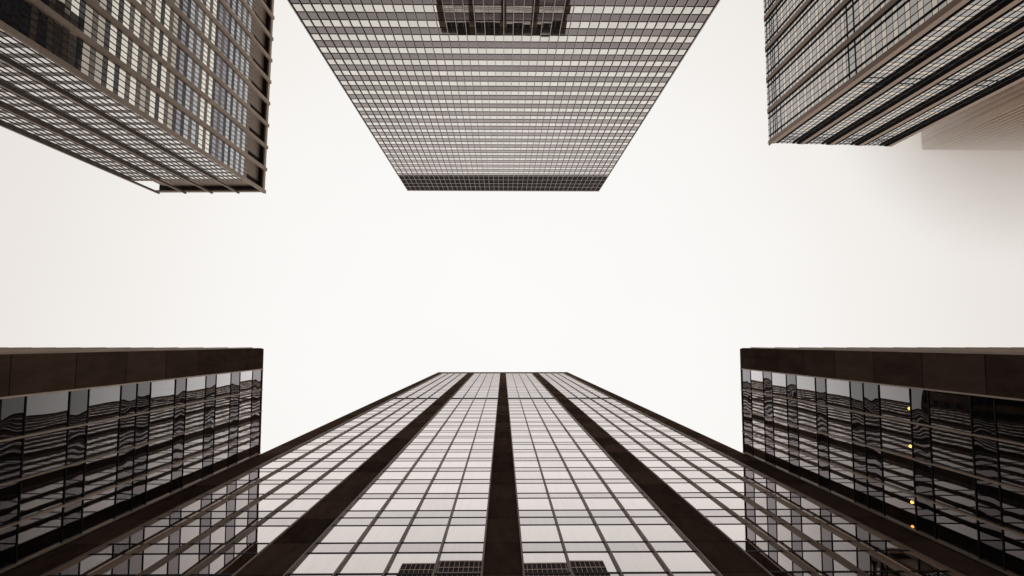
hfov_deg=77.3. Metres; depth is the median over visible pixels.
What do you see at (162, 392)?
window
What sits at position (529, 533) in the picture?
window
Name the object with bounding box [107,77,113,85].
window
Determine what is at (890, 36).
window
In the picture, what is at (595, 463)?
window
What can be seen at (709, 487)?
window
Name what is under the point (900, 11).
window
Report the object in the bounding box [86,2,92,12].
window
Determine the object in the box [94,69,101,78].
window
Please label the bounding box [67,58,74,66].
window
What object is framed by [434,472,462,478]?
window
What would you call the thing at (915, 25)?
window
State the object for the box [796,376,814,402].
window
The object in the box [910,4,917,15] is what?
window
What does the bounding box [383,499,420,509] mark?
window
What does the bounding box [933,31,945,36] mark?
window
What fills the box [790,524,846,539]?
window
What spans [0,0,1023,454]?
sky
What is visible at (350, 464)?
window
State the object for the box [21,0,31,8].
window
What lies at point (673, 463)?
window
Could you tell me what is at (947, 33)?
window
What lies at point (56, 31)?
window
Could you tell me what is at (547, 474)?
window
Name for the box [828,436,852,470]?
window
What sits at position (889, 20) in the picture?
window
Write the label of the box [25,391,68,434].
window
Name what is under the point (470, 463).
window
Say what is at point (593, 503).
window
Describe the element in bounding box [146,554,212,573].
window
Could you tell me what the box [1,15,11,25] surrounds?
window
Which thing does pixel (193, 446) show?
window
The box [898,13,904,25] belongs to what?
window
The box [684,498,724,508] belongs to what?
window
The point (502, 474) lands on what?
office tower
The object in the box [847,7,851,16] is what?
window
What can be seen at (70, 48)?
window
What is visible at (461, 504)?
window
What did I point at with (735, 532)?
window
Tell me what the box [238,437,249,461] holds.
window
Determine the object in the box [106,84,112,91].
window
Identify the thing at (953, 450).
window
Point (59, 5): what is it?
window
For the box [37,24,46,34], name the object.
window
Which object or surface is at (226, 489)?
window
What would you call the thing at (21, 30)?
window
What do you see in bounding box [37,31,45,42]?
window
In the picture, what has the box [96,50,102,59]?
window
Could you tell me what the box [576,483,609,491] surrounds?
window
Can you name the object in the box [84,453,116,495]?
window
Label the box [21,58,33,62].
window
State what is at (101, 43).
window
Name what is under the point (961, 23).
window
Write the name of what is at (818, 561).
window
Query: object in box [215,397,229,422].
window
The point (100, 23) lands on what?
window
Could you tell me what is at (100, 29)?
window
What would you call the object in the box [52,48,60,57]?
window
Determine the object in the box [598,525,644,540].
window
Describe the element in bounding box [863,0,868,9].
window
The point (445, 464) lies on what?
window
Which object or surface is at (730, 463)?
window
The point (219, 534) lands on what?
window
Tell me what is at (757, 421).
window
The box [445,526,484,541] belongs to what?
window
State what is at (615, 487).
window
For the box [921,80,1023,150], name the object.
beige tower
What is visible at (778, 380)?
window
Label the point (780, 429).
window
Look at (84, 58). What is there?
window
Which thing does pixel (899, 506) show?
window
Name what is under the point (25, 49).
window
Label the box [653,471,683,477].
window
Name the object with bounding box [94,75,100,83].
window
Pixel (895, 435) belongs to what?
window
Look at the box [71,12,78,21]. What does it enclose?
window
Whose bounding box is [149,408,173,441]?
window
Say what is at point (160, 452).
window
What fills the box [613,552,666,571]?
window
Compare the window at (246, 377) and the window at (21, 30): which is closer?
the window at (246, 377)
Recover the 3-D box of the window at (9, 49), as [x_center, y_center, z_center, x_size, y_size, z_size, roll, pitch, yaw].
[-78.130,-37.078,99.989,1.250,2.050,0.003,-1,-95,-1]
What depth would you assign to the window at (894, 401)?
30.27 m
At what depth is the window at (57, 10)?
104.21 m
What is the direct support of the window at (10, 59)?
in the stone finned tower at (169, 96)
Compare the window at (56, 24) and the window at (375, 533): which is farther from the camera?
the window at (56, 24)
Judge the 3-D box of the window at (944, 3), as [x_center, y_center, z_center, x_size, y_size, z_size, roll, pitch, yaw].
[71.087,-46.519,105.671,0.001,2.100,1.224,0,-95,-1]
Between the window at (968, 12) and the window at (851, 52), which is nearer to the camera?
the window at (968, 12)
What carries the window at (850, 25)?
in the brown finned tower at (889, 73)
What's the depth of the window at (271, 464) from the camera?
44.63 m
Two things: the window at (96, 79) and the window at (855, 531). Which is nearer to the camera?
the window at (855, 531)
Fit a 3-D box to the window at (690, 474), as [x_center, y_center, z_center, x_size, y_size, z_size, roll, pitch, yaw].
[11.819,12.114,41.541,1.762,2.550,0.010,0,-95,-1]
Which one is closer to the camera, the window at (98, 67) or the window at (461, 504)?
the window at (461, 504)
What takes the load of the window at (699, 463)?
in the office tower at (502, 474)
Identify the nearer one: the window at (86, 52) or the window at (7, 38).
the window at (7, 38)
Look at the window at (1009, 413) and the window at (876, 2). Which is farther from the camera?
the window at (876, 2)
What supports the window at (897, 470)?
in the office wing at (927, 442)
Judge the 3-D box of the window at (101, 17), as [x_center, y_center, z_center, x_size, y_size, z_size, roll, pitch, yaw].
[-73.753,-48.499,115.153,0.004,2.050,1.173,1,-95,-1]
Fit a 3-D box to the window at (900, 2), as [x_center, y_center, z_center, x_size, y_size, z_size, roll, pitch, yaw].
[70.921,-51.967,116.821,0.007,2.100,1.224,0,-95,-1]
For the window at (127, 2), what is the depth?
142.86 m
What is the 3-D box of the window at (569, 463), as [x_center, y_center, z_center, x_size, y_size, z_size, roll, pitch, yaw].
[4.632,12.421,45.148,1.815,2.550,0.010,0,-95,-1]
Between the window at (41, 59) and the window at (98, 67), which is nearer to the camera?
the window at (41, 59)
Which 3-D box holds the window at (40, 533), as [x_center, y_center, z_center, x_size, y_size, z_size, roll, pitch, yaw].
[-18.886,9.835,25.639,0.009,2.536,1.608,0,-95,-1]
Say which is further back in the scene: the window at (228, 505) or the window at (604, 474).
the window at (604, 474)
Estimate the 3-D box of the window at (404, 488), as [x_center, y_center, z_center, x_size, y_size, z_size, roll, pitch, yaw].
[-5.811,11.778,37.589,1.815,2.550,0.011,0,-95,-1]
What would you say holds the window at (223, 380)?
in the office wing at (92, 439)
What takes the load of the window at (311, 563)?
in the office tower at (502, 474)
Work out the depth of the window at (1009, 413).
23.35 m
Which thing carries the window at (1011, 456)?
in the office wing at (927, 442)
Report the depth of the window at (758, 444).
46.19 m
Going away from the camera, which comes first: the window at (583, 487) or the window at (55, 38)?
the window at (583, 487)
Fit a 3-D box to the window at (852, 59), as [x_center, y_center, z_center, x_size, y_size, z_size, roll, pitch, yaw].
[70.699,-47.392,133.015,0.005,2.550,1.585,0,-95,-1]
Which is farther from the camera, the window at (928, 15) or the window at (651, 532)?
the window at (928, 15)
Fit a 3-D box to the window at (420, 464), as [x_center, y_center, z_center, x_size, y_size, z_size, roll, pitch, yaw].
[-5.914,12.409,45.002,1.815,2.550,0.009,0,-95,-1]
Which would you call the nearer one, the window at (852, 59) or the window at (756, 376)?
the window at (756, 376)
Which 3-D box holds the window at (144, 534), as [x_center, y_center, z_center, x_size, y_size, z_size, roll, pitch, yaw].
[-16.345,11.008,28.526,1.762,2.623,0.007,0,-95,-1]
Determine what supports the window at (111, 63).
in the stone finned tower at (169, 96)
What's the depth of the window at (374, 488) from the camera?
37.60 m
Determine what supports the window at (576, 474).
in the office tower at (502, 474)
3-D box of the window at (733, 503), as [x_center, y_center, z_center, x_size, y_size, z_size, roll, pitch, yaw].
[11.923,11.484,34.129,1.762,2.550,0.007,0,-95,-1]
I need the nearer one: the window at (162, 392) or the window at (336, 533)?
the window at (336, 533)
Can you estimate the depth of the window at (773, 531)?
28.90 m
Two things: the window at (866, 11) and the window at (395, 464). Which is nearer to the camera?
the window at (395, 464)
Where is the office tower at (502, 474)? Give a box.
[0,372,1007,575]
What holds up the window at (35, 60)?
in the stone finned tower at (169, 96)
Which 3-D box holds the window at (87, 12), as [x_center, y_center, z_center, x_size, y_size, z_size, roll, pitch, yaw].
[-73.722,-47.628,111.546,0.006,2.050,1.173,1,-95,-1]
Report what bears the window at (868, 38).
in the brown finned tower at (889, 73)
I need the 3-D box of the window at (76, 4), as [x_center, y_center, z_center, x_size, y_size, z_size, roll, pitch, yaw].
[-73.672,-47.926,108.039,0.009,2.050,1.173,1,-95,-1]
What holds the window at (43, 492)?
in the office wing at (92, 439)
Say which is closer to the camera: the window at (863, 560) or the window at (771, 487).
the window at (863, 560)
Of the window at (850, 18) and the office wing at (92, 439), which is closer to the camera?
the office wing at (92, 439)
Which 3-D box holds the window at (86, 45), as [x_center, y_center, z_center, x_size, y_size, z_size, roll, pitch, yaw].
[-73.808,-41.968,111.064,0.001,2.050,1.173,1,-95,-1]
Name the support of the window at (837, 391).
in the office wing at (927, 442)
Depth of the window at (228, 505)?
33.68 m
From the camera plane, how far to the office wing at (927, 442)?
29.36 m
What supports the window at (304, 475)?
in the office tower at (502, 474)
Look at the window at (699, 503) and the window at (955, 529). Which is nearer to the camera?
the window at (955, 529)
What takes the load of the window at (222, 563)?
in the office tower at (502, 474)
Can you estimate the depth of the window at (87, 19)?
111.42 m
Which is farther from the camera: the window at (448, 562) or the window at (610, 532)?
the window at (610, 532)
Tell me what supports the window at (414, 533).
in the office tower at (502, 474)
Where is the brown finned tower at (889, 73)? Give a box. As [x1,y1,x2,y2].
[763,0,1023,146]
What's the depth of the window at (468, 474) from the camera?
41.28 m
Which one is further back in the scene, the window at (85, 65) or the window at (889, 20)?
the window at (889, 20)
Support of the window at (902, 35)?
in the brown finned tower at (889, 73)
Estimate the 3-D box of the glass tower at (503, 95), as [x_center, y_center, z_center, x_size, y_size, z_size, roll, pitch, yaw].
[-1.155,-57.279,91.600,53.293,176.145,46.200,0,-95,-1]
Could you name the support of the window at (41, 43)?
in the stone finned tower at (169, 96)
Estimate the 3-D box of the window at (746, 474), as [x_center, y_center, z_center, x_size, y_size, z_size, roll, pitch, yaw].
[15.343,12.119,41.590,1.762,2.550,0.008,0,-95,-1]
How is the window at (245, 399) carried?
in the office wing at (92, 439)
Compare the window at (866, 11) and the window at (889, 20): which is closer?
the window at (889, 20)
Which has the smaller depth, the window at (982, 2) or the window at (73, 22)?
the window at (982, 2)
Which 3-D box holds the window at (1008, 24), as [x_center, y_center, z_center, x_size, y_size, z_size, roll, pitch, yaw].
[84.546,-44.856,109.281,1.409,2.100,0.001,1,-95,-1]
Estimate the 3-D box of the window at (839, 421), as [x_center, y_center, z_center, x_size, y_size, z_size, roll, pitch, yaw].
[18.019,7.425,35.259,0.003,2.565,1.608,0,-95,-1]
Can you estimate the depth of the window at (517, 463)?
45.18 m
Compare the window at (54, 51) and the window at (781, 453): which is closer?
the window at (781, 453)
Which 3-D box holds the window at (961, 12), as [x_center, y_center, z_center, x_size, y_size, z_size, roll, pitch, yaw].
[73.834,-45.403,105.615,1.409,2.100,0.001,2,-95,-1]
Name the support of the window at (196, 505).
in the office tower at (502, 474)
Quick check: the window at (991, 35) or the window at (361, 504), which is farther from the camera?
the window at (991, 35)
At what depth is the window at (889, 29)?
120.15 m
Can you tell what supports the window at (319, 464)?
in the office tower at (502, 474)
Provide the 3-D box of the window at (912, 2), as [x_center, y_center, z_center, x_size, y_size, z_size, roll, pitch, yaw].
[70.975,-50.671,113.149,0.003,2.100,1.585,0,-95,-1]
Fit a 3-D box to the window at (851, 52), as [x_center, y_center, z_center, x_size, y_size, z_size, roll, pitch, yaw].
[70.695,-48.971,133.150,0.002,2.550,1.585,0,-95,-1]
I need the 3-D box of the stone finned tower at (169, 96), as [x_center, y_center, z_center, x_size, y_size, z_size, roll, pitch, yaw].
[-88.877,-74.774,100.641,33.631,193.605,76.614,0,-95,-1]
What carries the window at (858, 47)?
in the brown finned tower at (889, 73)
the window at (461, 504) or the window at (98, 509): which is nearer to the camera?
the window at (98, 509)
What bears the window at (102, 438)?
in the office wing at (92, 439)
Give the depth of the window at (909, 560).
25.19 m
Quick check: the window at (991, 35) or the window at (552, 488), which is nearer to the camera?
the window at (552, 488)
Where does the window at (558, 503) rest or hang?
in the office tower at (502, 474)
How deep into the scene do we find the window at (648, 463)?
45.00 m
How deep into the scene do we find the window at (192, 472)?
38.18 m
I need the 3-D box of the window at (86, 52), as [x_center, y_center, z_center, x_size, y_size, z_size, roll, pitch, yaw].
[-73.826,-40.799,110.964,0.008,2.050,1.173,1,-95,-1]
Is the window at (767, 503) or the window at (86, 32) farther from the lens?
the window at (86, 32)
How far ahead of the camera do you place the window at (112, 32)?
118.55 m
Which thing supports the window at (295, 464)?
in the office tower at (502, 474)
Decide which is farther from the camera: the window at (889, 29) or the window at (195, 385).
the window at (889, 29)
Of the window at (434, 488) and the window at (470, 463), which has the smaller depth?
the window at (434, 488)
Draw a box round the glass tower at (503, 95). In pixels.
[287,0,719,191]
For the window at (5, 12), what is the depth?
93.21 m
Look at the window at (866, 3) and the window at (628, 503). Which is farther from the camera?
the window at (866, 3)
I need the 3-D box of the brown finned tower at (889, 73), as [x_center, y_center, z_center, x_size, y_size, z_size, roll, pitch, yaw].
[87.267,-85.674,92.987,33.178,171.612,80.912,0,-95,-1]
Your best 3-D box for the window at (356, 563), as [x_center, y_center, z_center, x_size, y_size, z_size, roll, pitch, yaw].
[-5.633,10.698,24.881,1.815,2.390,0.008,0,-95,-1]
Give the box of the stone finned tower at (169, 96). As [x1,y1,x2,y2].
[0,0,274,193]
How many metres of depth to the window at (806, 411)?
39.04 m
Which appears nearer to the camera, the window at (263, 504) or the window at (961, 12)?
the window at (263, 504)
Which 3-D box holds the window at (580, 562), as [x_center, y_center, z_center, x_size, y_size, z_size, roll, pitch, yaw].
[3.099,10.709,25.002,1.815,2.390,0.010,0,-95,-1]
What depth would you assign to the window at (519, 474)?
41.27 m
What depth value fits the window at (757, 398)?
46.56 m
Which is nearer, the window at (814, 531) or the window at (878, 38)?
the window at (814, 531)
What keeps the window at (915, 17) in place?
in the brown finned tower at (889, 73)
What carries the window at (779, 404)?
in the office wing at (927, 442)
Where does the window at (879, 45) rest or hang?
in the brown finned tower at (889, 73)
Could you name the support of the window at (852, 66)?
in the brown finned tower at (889, 73)
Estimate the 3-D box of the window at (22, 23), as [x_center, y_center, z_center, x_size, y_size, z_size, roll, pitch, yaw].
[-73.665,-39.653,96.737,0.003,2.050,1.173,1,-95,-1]
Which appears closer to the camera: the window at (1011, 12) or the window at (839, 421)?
the window at (839, 421)
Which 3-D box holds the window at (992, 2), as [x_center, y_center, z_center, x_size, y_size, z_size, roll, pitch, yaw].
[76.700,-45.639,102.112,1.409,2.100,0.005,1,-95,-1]
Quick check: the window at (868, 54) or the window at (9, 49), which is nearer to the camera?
the window at (9, 49)
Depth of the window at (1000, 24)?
109.08 m
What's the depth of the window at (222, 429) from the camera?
42.12 m
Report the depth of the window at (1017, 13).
105.75 m
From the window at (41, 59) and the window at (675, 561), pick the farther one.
the window at (41, 59)
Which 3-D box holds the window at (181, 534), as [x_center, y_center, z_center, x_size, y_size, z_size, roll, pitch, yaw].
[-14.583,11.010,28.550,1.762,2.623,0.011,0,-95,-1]
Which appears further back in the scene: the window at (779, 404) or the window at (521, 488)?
the window at (779, 404)
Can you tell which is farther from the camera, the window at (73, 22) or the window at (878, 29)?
the window at (878, 29)
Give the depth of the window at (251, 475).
40.97 m
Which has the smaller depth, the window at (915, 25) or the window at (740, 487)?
the window at (740, 487)
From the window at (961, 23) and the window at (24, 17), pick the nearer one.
the window at (24, 17)
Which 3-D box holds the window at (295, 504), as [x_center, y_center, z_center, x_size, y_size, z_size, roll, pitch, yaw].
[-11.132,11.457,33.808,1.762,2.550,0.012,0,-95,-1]
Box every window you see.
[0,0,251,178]
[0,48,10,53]
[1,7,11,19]
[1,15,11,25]
[2,0,12,11]
[3,37,16,42]
[4,48,18,53]
[5,58,18,62]
[13,48,26,53]
[13,58,25,62]
[17,507,62,561]
[19,26,28,37]
[20,12,29,23]
[20,19,29,30]
[20,468,64,519]
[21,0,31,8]
[21,4,30,16]
[21,48,34,53]
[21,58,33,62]
[22,429,66,476]
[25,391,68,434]
[29,58,41,62]
[36,38,45,47]
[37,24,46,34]
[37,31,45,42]
[37,58,49,62]
[38,9,47,20]
[38,16,46,27]
[40,0,48,6]
[50,555,122,574]
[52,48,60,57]
[53,35,61,45]
[53,41,60,51]
[54,20,62,31]
[54,27,62,37]
[55,8,63,17]
[56,0,64,11]
[67,51,75,61]
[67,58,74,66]
[68,44,75,54]
[69,30,76,41]
[69,38,76,47]
[70,18,77,27]
[71,5,78,15]
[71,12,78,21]
[72,0,79,8]
[81,61,88,70]
[81,67,88,75]
[82,48,89,57]
[82,54,89,63]
[82,487,115,532]
[83,40,90,50]
[84,22,91,32]
[84,29,90,37]
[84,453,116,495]
[85,9,92,19]
[85,16,91,25]
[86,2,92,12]
[86,419,118,458]
[88,386,120,422]
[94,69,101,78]
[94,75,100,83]
[95,57,102,65]
[95,63,101,72]
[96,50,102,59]
[97,32,103,41]
[97,38,103,46]
[98,19,104,29]
[98,26,104,34]
[99,13,105,22]
[99,555,166,573]
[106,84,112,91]
[107,71,113,80]
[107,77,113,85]
[108,58,114,68]
[108,65,113,73]
[109,42,115,50]
[110,29,116,38]
[113,527,172,542]
[146,466,171,503]
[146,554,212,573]
[148,437,172,472]
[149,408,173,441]
[151,380,174,409]
[153,527,210,542]
[175,500,220,510]
[183,455,202,486]
[184,428,203,459]
[185,402,204,431]
[186,376,205,403]
[193,554,255,573]
[194,527,249,542]
[208,484,248,493]
[209,499,254,510]
[213,446,227,473]
[214,421,228,447]
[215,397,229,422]
[216,373,230,397]
[235,526,288,542]
[236,472,270,479]
[238,415,250,439]
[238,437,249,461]
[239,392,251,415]
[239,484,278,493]
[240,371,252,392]
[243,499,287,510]
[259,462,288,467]
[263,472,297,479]
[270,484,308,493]
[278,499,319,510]
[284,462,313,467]
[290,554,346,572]
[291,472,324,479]
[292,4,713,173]
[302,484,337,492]
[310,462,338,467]
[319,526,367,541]
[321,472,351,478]
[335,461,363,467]
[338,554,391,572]
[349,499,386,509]
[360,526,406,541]
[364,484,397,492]
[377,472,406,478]
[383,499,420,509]
[387,461,414,467]
[387,553,437,572]
[395,484,428,492]
[402,526,446,541]
[405,472,434,478]
[413,461,440,467]
[419,499,454,509]
[427,484,458,492]
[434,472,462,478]
[435,553,482,572]
[440,461,465,467]
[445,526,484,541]
[454,499,487,509]
[459,484,488,492]
[463,471,490,478]
[467,461,490,466]
[514,461,538,466]
[515,471,542,478]
[516,484,546,492]
[518,498,551,509]
[520,525,560,541]
[523,553,569,571]
[539,461,564,466]
[542,471,570,478]
[546,484,578,492]
[551,498,586,509]
[559,525,602,540]
[565,461,591,466]
[567,553,617,571]
[570,471,599,478]
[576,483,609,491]
[584,498,621,508]
[590,461,616,466]
[598,471,627,478]
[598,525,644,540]
[607,483,639,491]
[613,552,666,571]
[618,498,655,508]
[637,525,685,540]
[641,461,668,466]
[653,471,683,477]
[657,552,712,571]
[666,461,693,466]
[667,483,701,491]
[679,471,710,477]
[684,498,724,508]
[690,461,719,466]
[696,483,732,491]
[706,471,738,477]
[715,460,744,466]
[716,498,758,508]
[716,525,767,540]
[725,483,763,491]
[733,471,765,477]
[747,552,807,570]
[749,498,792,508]
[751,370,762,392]
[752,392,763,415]
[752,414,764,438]
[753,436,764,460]
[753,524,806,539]
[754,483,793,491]
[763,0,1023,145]
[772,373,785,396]
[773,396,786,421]
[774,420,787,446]
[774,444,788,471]
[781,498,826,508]
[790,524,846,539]
[790,552,854,570]
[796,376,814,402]
[797,401,815,429]
[798,427,816,457]
[799,453,818,484]
[826,379,849,409]
[827,407,850,439]
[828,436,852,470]
[828,524,886,539]
[830,465,853,500]
[832,551,899,570]
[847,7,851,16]
[847,14,852,23]
[848,21,852,30]
[849,47,854,57]
[849,54,854,64]
[850,62,854,71]
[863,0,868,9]
[863,7,868,16]
[865,34,870,44]
[865,41,870,51]
[866,49,871,58]
[874,0,879,7]
[875,25,880,35]
[875,33,881,43]
[876,41,881,51]
[876,551,944,569]
[879,385,909,420]
[881,418,911,456]
[882,451,913,492]
[884,485,915,528]
[886,15,892,26]
[886,23,892,34]
[887,32,892,42]
[897,0,903,7]
[897,5,904,17]
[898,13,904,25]
[898,22,904,33]
[899,31,905,40]
[910,0,916,7]
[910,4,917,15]
[911,12,917,23]
[911,22,918,31]
[924,1,931,13]
[924,11,931,21]
[929,391,970,432]
[931,428,973,474]
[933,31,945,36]
[933,466,975,515]
[935,504,978,557]
[938,0,946,10]
[940,31,953,36]
[946,21,959,26]
[954,21,968,26]
[955,10,966,15]
[961,10,975,15]
[970,10,984,16]
[977,0,989,4]
[985,33,997,37]
[986,0,998,4]
[992,22,1006,27]
[995,398,1023,442]
[998,441,1023,488]
[1001,22,1013,27]
[1001,485,1023,533]
[1003,11,1015,16]
[1003,530,1023,575]
[1009,11,1022,17]
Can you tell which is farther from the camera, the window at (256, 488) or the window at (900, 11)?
the window at (900, 11)
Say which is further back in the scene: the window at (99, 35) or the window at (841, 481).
the window at (99, 35)
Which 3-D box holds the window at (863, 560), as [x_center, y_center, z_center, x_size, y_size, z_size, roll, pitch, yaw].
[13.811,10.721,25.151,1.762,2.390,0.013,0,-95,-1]
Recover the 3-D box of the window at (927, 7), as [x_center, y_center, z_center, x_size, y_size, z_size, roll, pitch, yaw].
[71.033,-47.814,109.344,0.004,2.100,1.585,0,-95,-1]
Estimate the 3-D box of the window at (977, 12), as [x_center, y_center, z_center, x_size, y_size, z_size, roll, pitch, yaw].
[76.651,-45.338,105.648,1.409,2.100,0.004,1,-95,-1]
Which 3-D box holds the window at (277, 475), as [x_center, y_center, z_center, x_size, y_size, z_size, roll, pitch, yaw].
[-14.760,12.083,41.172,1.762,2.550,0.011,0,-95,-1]
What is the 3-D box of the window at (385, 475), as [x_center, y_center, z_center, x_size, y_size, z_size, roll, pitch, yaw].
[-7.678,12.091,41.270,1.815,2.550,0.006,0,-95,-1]
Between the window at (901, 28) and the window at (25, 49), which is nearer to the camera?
the window at (25, 49)
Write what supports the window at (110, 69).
in the stone finned tower at (169, 96)
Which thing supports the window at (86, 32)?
in the stone finned tower at (169, 96)
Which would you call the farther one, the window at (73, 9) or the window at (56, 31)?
the window at (73, 9)
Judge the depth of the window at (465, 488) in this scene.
37.60 m
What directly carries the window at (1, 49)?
in the stone finned tower at (169, 96)
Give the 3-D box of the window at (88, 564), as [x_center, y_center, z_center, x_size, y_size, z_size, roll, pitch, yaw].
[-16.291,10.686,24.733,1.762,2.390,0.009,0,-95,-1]
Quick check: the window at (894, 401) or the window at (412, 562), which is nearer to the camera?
the window at (412, 562)
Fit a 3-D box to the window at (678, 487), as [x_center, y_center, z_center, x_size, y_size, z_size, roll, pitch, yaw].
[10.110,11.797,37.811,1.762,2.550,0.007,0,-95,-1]
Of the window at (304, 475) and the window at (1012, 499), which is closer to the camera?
the window at (1012, 499)
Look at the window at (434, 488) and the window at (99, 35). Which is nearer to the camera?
the window at (434, 488)
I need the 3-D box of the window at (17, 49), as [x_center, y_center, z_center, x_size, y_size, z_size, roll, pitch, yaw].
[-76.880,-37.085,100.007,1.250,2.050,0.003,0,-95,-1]
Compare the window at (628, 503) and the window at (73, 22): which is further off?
the window at (73, 22)
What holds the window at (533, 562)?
in the office tower at (502, 474)
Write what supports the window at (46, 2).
in the stone finned tower at (169, 96)
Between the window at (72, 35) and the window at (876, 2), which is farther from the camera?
the window at (876, 2)
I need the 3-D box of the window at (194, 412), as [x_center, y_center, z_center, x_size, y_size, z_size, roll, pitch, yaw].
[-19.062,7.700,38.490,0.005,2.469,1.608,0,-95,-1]
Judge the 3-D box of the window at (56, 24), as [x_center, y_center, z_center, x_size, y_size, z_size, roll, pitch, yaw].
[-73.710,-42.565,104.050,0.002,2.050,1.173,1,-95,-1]
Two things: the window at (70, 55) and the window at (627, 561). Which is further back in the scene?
the window at (70, 55)
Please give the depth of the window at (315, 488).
37.60 m
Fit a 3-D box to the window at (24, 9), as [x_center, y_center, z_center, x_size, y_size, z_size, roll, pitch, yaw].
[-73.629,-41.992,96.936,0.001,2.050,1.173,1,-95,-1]
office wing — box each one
[0,347,263,573]
[740,347,1023,575]
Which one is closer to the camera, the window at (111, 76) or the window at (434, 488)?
the window at (434, 488)
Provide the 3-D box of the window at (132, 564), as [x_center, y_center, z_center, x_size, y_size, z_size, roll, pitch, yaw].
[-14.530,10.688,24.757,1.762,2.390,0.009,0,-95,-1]
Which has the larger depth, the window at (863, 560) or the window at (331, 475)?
the window at (331, 475)
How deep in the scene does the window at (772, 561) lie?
25.08 m
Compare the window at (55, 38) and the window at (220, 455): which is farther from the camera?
the window at (55, 38)
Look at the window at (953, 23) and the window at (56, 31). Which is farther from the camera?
the window at (953, 23)
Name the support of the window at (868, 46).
in the brown finned tower at (889, 73)
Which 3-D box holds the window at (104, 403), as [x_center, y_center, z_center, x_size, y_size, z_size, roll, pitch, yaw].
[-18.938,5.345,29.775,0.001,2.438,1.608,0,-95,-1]
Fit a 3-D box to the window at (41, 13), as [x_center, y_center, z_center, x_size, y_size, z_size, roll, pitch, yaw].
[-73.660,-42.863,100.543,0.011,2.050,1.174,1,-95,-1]
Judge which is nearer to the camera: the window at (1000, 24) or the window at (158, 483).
the window at (158, 483)
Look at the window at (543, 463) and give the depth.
45.00 m
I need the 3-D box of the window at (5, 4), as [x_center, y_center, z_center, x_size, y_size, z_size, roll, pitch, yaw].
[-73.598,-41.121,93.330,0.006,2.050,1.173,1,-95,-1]
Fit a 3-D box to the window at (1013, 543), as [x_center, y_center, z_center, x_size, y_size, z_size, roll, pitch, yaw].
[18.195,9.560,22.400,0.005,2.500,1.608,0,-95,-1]
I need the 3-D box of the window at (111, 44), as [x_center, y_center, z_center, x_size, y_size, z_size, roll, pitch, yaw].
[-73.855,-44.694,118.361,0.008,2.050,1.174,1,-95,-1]
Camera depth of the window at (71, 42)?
107.44 m
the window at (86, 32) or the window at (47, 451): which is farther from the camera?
the window at (86, 32)
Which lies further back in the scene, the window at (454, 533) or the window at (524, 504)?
the window at (524, 504)
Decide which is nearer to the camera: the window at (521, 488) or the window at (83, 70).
the window at (521, 488)
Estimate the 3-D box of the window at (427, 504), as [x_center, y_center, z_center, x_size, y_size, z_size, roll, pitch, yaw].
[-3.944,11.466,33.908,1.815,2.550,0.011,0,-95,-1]
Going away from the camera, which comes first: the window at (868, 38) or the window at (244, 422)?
the window at (244, 422)
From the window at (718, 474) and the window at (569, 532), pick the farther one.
the window at (718, 474)
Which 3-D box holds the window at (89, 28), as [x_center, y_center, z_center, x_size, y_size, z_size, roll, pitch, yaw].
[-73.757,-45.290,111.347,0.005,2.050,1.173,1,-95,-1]
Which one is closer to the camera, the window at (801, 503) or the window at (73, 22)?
the window at (801, 503)
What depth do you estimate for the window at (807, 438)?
38.79 m
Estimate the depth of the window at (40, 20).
100.44 m
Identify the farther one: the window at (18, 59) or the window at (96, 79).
the window at (96, 79)
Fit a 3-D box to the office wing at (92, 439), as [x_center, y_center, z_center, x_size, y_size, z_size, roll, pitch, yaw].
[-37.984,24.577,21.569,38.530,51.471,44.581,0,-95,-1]
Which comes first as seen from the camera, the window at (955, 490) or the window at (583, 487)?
the window at (955, 490)
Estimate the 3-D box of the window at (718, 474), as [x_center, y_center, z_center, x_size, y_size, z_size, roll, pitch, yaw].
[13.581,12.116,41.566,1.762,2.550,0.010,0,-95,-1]
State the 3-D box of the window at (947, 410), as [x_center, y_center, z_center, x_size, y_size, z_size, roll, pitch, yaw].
[18.143,5.072,26.562,0.006,2.536,1.608,0,-95,-1]
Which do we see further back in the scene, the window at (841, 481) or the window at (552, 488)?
the window at (552, 488)
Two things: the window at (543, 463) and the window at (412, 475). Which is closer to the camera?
the window at (412, 475)
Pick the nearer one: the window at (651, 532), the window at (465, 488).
the window at (651, 532)
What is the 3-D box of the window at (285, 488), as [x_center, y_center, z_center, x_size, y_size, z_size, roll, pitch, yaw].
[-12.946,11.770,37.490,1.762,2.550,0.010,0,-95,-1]
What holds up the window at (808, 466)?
in the office wing at (927, 442)
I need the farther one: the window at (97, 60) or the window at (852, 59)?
the window at (852, 59)
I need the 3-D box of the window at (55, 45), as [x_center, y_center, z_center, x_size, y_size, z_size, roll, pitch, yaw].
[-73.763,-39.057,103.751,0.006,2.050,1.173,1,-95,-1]
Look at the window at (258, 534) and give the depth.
28.59 m

